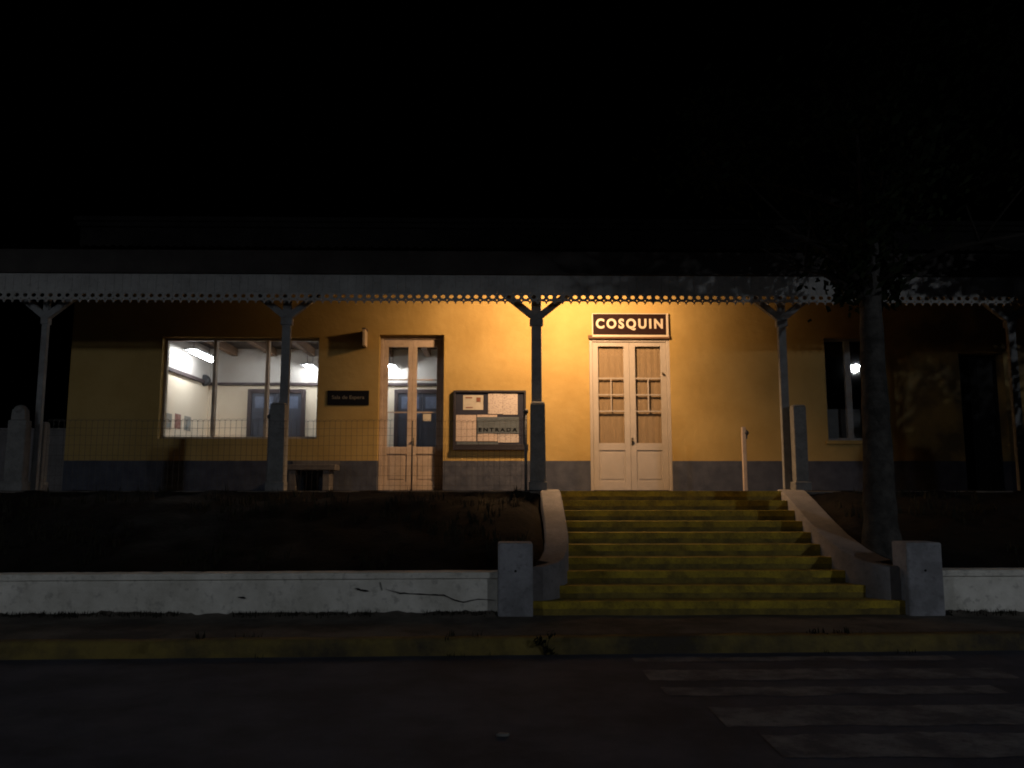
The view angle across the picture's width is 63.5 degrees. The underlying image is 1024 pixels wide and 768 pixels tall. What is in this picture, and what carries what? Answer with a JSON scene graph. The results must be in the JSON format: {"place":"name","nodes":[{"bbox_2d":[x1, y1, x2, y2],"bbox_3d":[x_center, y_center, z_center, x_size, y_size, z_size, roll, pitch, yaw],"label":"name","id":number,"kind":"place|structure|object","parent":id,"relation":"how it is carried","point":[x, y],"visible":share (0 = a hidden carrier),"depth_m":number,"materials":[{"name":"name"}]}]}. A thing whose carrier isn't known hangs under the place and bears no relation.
{"place":"outdoors","nodes":[
{"label":"outdoors","id":0,"kind":"place"},
{"bbox_2d":[0,490,544,572],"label":"embankment","id":1,"kind":"structure","parent":0,"point":[168,525],"depth_m":10.69,"materials":[{"name":"plant"}]},
{"bbox_2d":[0,650,1023,767],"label":"road","id":2,"kind":"structure","parent":0,"point":[590,711],"depth_m":5.79,"materials":[{"name":"grey asphalt"}]},
{"bbox_2d":[496,732,508,736],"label":"litter","id":3,"kind":"object","parent":2,"relation":"on","point":[501,734],"visible":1,"depth_m":5.17,"materials":[{"name":"paper"}]},
{"bbox_2d":[534,630,557,654],"bbox_3d":[0.307,2.436,7.756,0.250,0.262,0.177,0,-7,-1],"label":"weed","id":4,"kind":"object","parent":2,"relation":"on","point":[545,648],"visible":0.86,"depth_m":7.76,"materials":[{"name":"green plant"}]},
{"bbox_2d":[632,655,957,661],"bbox_3d":[2.584,2.515,7.582,2.960,0.001,0.270,0,-7,-1],"label":"zebra stripe","id":5,"kind":"object","parent":2,"relation":"on","point":[777,658],"visible":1,"depth_m":7.59,"materials":[{"name":"paint"}]},
{"bbox_2d":[642,668,1018,680],"bbox_3d":[2.645,2.433,6.947,3.060,0.001,0.460,0,-7,-1],"label":"zebra stripe","id":6,"kind":"object","parent":2,"relation":"on","point":[828,673],"visible":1,"depth_m":6.93,"materials":[{"name":"paint"}]},
{"bbox_2d":[661,685,1008,695],"bbox_3d":[2.475,2.359,6.367,2.620,0.001,0.335,0,-7,-1],"label":"zebra stripe","id":7,"kind":"object","parent":2,"relation":"on","point":[808,691],"visible":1,"depth_m":6.38,"materials":[{"name":"paint"}]},
{"bbox_2d":[708,704,1023,726],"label":"zebra stripe","id":8,"kind":"object","parent":2,"relation":"on","point":[891,715],"visible":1,"depth_m":5.67,"materials":[{"name":"paint"}]},
{"bbox_2d":[760,732,1023,757],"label":"zebra stripe","id":9,"kind":"object","parent":2,"relation":"on","point":[950,744],"visible":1,"depth_m":5.02,"materials":[{"name":"paint"}]},
{"bbox_2d":[0,614,1023,639],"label":"pavement","id":10,"kind":"structure","parent":0,"point":[229,627],"depth_m":8.59,"materials":[{"name":"grey concrete"}]},
{"bbox_2d":[0,610,495,618],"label":"ground verge","id":11,"kind":"structure","parent":10,"relation":"on","point":[395,614],"depth_m":9.16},
{"bbox_2d":[0,570,497,614],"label":"wall","id":12,"kind":"structure","parent":10,"relation":"on","point":[228,592],"depth_m":9.30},
{"bbox_2d":[1,608,1019,659],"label":"verge grass","id":13,"kind":"structure","parent":10,"relation":"on","point":[63,614],"depth_m":9.17,"materials":[{"name":"green plant"}]},
{"bbox_2d":[498,489,944,616],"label":"staircase","id":14,"kind":"structure","parent":10,"relation":"on","point":[788,552],"depth_m":10.04,"materials":[{"name":"concrete"}]},
{"bbox_2d":[942,568,1023,613],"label":"wall","id":15,"kind":"structure","parent":10,"relation":"on","point":[988,589],"depth_m":9.44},
{"bbox_2d":[947,609,1023,615],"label":"ground verge","id":16,"kind":"structure","parent":10,"relation":"on","point":[961,613],"depth_m":9.30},
{"bbox_2d":[0,484,1023,571],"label":"bank grass","id":17,"kind":"structure","parent":0,"point":[396,501],"depth_m":11.18,"materials":[{"name":"green plant"}]},
{"bbox_2d":[0,0,1023,427],"label":"sky","id":18,"kind":"structure","parent":0,"point":[212,108],"materials":[{"name":"black"}]},
{"bbox_2d":[809,490,1023,567],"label":"embankment","id":19,"kind":"structure","parent":0,"point":[978,543],"depth_m":11.14,"materials":[{"name":"plant"}]},
{"bbox_2d":[629,0,1023,561],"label":"tree","id":20,"kind":"object","parent":19,"relation":"on","point":[892,134],"visible":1,"depth_m":10.44,"materials":[{"name":"green plant"}]},
{"label":"ground","id":21,"kind":"structure","parent":0,"visible":0},
{"bbox_2d":[0,491,1015,494],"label":"platform","id":22,"kind":"structure","parent":21,"relation":"on","point":[808,492],"depth_m":12.31,"materials":[{"name":"concrete"}]},
{"bbox_2d":[0,405,31,490],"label":"concrete post","id":23,"kind":"object","parent":22,"relation":"on","point":[16,465],"visible":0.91,"depth_m":12.40,"materials":[{"name":"grey concrete"}]},
{"bbox_2d":[0,428,65,490],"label":"back wall","id":24,"kind":"structure","parent":22,"relation":"on","point":[60,445],"depth_m":16.79,"materials":[{"name":"paint"}]},
{"bbox_2d":[38,422,49,490],"bbox_3d":[-7.258,1.117,12.767,0.161,1.064,0.230,0,-7,-1],"label":"concrete post","id":25,"kind":"object","parent":22,"relation":"on","point":[44,453],"visible":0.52,"depth_m":12.74,"materials":[{"name":"grey concrete"}]},
{"bbox_2d":[265,403,287,490],"bbox_3d":[-3.536,0.948,12.491,0.279,1.329,0.230,0,-7,-1],"label":"concrete post","id":26,"kind":"object","parent":22,"relation":"on","point":[276,469],"visible":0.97,"depth_m":12.41,"materials":[{"name":"grey concrete"}]},
{"bbox_2d":[43,409,527,490],"bbox_3d":[-3.352,1.033,12.433,7.204,1.340,0.084,0,-7,-1],"label":"wire fence","id":27,"kind":"object","parent":22,"relation":"on","point":[525,411],"visible":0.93,"depth_m":12.40,"materials":[{"name":"metal"}]},
{"bbox_2d":[287,461,339,490],"bbox_3d":[-3.506,1.614,14.609,0.845,0.540,0.470,0,-7,-1],"label":"bench","id":28,"kind":"object","parent":22,"relation":"on","point":[294,474],"visible":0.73,"depth_m":14.41,"materials":[{"name":"wood"}]},
{"bbox_2d":[0,216,1023,490],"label":"station building","id":29,"kind":"structure","parent":22,"relation":"on","point":[260,310],"depth_m":15.13,"materials":[{"name":"paint"}]},
{"bbox_2d":[166,413,171,427],"bbox_3d":[-6.634,0.716,16.011,0.006,0.290,0.253,0,-7,-1],"label":"poster","id":30,"kind":"object","parent":29,"relation":"attached to","point":[168,422],"visible":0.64,"depth_m":15.98,"materials":[{"name":"grey paper"}]},
{"bbox_2d":[174,413,180,428],"bbox_3d":[-6.641,0.741,16.452,0.006,0.290,0.299,0,-7,-1],"label":"poster","id":31,"kind":"object","parent":29,"relation":"attached to","point":[178,422],"visible":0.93,"depth_m":16.43,"materials":[{"name":"paper"}]},
{"bbox_2d":[184,416,190,430],"bbox_3d":[-6.651,0.810,16.969,0.006,0.290,0.347,0,-7,-1],"label":"poster","id":32,"kind":"object","parent":29,"relation":"attached to","point":[188,421],"visible":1,"depth_m":16.96,"materials":[{"name":"grey paper"}]},
{"bbox_2d":[183,345,212,361],"bbox_3d":[-6.232,-0.761,16.642,0.260,0.467,1.250,0,-7,-1],"label":"ceiling light","id":33,"kind":"object","parent":29,"relation":"hanging from","point":[202,354],"visible":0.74,"depth_m":16.43,"materials":[{"name":"white plastic"}]},
{"bbox_2d":[202,374,210,385],"bbox_3d":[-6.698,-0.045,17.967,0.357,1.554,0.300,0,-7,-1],"label":"wall fan","id":34,"kind":"object","parent":29,"relation":"attached to","point":[206,378],"depth_m":17.84,"materials":[{"name":"metal"}]},
{"bbox_2d":[161,338,318,438],"bbox_3d":[-4.955,0.082,15.173,2.851,1.865,0.130,0,-7,-1],"label":"window","id":35,"kind":"structure","parent":29,"relation":"in","point":[216,340],"depth_m":15.16,"materials":[{"name":"paint"}]},
{"bbox_2d":[246,389,305,436],"bbox_3d":[-5.167,1.212,18.073,1.264,2.219,0.056,0,-7,-1],"label":"door","id":36,"kind":"structure","parent":29,"relation":"in","point":[297,398],"depth_m":18.14,"materials":[{"name":"grey wood"}]},
{"bbox_2d":[300,351,317,371],"bbox_3d":[-4.367,-0.566,17.929,0.260,0.527,0.750,0,-7,-1],"label":"ceiling light","id":37,"kind":"object","parent":29,"relation":"hanging from","point":[310,366],"visible":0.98,"depth_m":17.69,"materials":[{"name":"white plastic"}]},
{"bbox_2d":[327,390,368,404],"bbox_3d":[-2.973,0.251,15.025,0.752,0.266,0.026,0,-7,-1],"label":"room sign","id":38,"kind":"object","parent":29,"relation":"attached to","point":[338,397],"visible":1,"depth_m":15.01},
{"bbox_2d":[362,328,367,347],"bbox_3d":[-2.669,-0.837,15.028,0.068,0.315,0.309,0,-7,-1],"label":"flag sign","id":39,"kind":"object","parent":29,"relation":"attached to","point":[364,336],"visible":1,"depth_m":14.90,"materials":[{"name":"brown wood"}]},
{"bbox_2d":[389,363,398,371],"bbox_3d":[-2.610,-0.566,17.929,0.260,0.527,0.750,0,-7,-1],"label":"ceiling light","id":40,"kind":"object","parent":29,"relation":"hanging from","point":[392,366],"visible":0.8,"depth_m":17.83,"materials":[{"name":"white plastic"}]},
{"bbox_2d":[378,336,443,490],"bbox_3d":[-1.841,0.529,15.233,1.186,2.852,0.147,0,-7,-1],"label":"door","id":41,"kind":"structure","parent":29,"relation":"in","point":[430,474],"depth_m":15.17,"materials":[{"name":"paint"}]},
{"bbox_2d":[393,389,436,481],"bbox_3d":[-1.976,1.219,18.128,1.228,2.219,0.056,0,-7,-1],"label":"door","id":42,"kind":"structure","parent":29,"relation":"in","point":[426,398],"depth_m":18.17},
{"bbox_2d":[423,414,430,420],"bbox_3d":[-1.561,0.614,15.199,0.145,0.129,0.005,0,-7,-1],"label":"paper notice","id":43,"kind":"object","parent":29,"relation":"attached to","point":[427,417],"visible":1,"depth_m":15.20,"materials":[{"name":"beige paper"}]},
{"bbox_2d":[453,390,527,449],"bbox_3d":[-0.386,0.653,14.980,1.361,1.081,0.103,0,-7,-1],"label":"notice board","id":44,"kind":"object","parent":29,"relation":"attached to","point":[497,406],"visible":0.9,"depth_m":14.98,"materials":[{"name":"wood"}]},
{"bbox_2d":[592,313,668,336],"bbox_3d":[2.179,-1.083,15.274,1.412,0.439,0.049,0,-7,-1],"label":"name sign","id":45,"kind":"object","parent":29,"relation":"attached to","point":[629,324],"visible":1,"depth_m":15.26,"materials":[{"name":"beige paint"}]},
{"bbox_2d":[589,339,672,490],"bbox_3d":[2.164,0.548,15.165,1.490,2.796,0.147,0,-7,-1],"label":"door","id":46,"kind":"structure","parent":29,"relation":"in","point":[631,431],"depth_m":15.19,"materials":[{"name":"white paint"}]},
{"bbox_2d":[824,339,861,443],"bbox_3d":[6.203,0.138,15.357,0.971,1.969,0.360,0,-7,-1],"label":"window","id":47,"kind":"structure","parent":29,"relation":"in","point":[844,425],"depth_m":15.41,"materials":[{"name":"grey paint"}]},
{"bbox_2d":[958,355,1004,490],"bbox_3d":[8.683,0.719,15.450,0.834,2.529,0.075,0,-7,-1],"label":"door","id":48,"kind":"structure","parent":29,"relation":"in","point":[978,377],"depth_m":15.41,"materials":[{"name":"black"}]},
{"bbox_2d":[529,402,546,489],"bbox_3d":[0.391,0.947,12.580,0.273,1.353,0.230,0,-7,-1],"label":"concrete post","id":49,"kind":"object","parent":22,"relation":"on","point":[537,452],"visible":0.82,"depth_m":12.49,"materials":[{"name":"grey concrete"}]},
{"bbox_2d":[741,427,748,490],"bbox_3d":[3.937,1.258,13.924,0.123,1.072,0.090,0,-7,-1],"label":"steel post","id":50,"kind":"object","parent":22,"relation":"on","point":[744,432],"visible":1,"depth_m":13.90,"materials":[{"name":"metal"}]},
{"bbox_2d":[790,405,811,490],"bbox_3d":[4.397,0.976,12.667,0.248,1.316,0.230,0,-7,-1],"label":"concrete post","id":51,"kind":"object","parent":22,"relation":"on","point":[799,451],"visible":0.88,"depth_m":12.60,"materials":[{"name":"grey concrete"}]},
{"bbox_2d":[0,631,1023,659],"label":"kerb","id":52,"kind":"structure","parent":21,"relation":"on","point":[231,647],"depth_m":7.79,"materials":[{"name":"concrete"}]}
]}

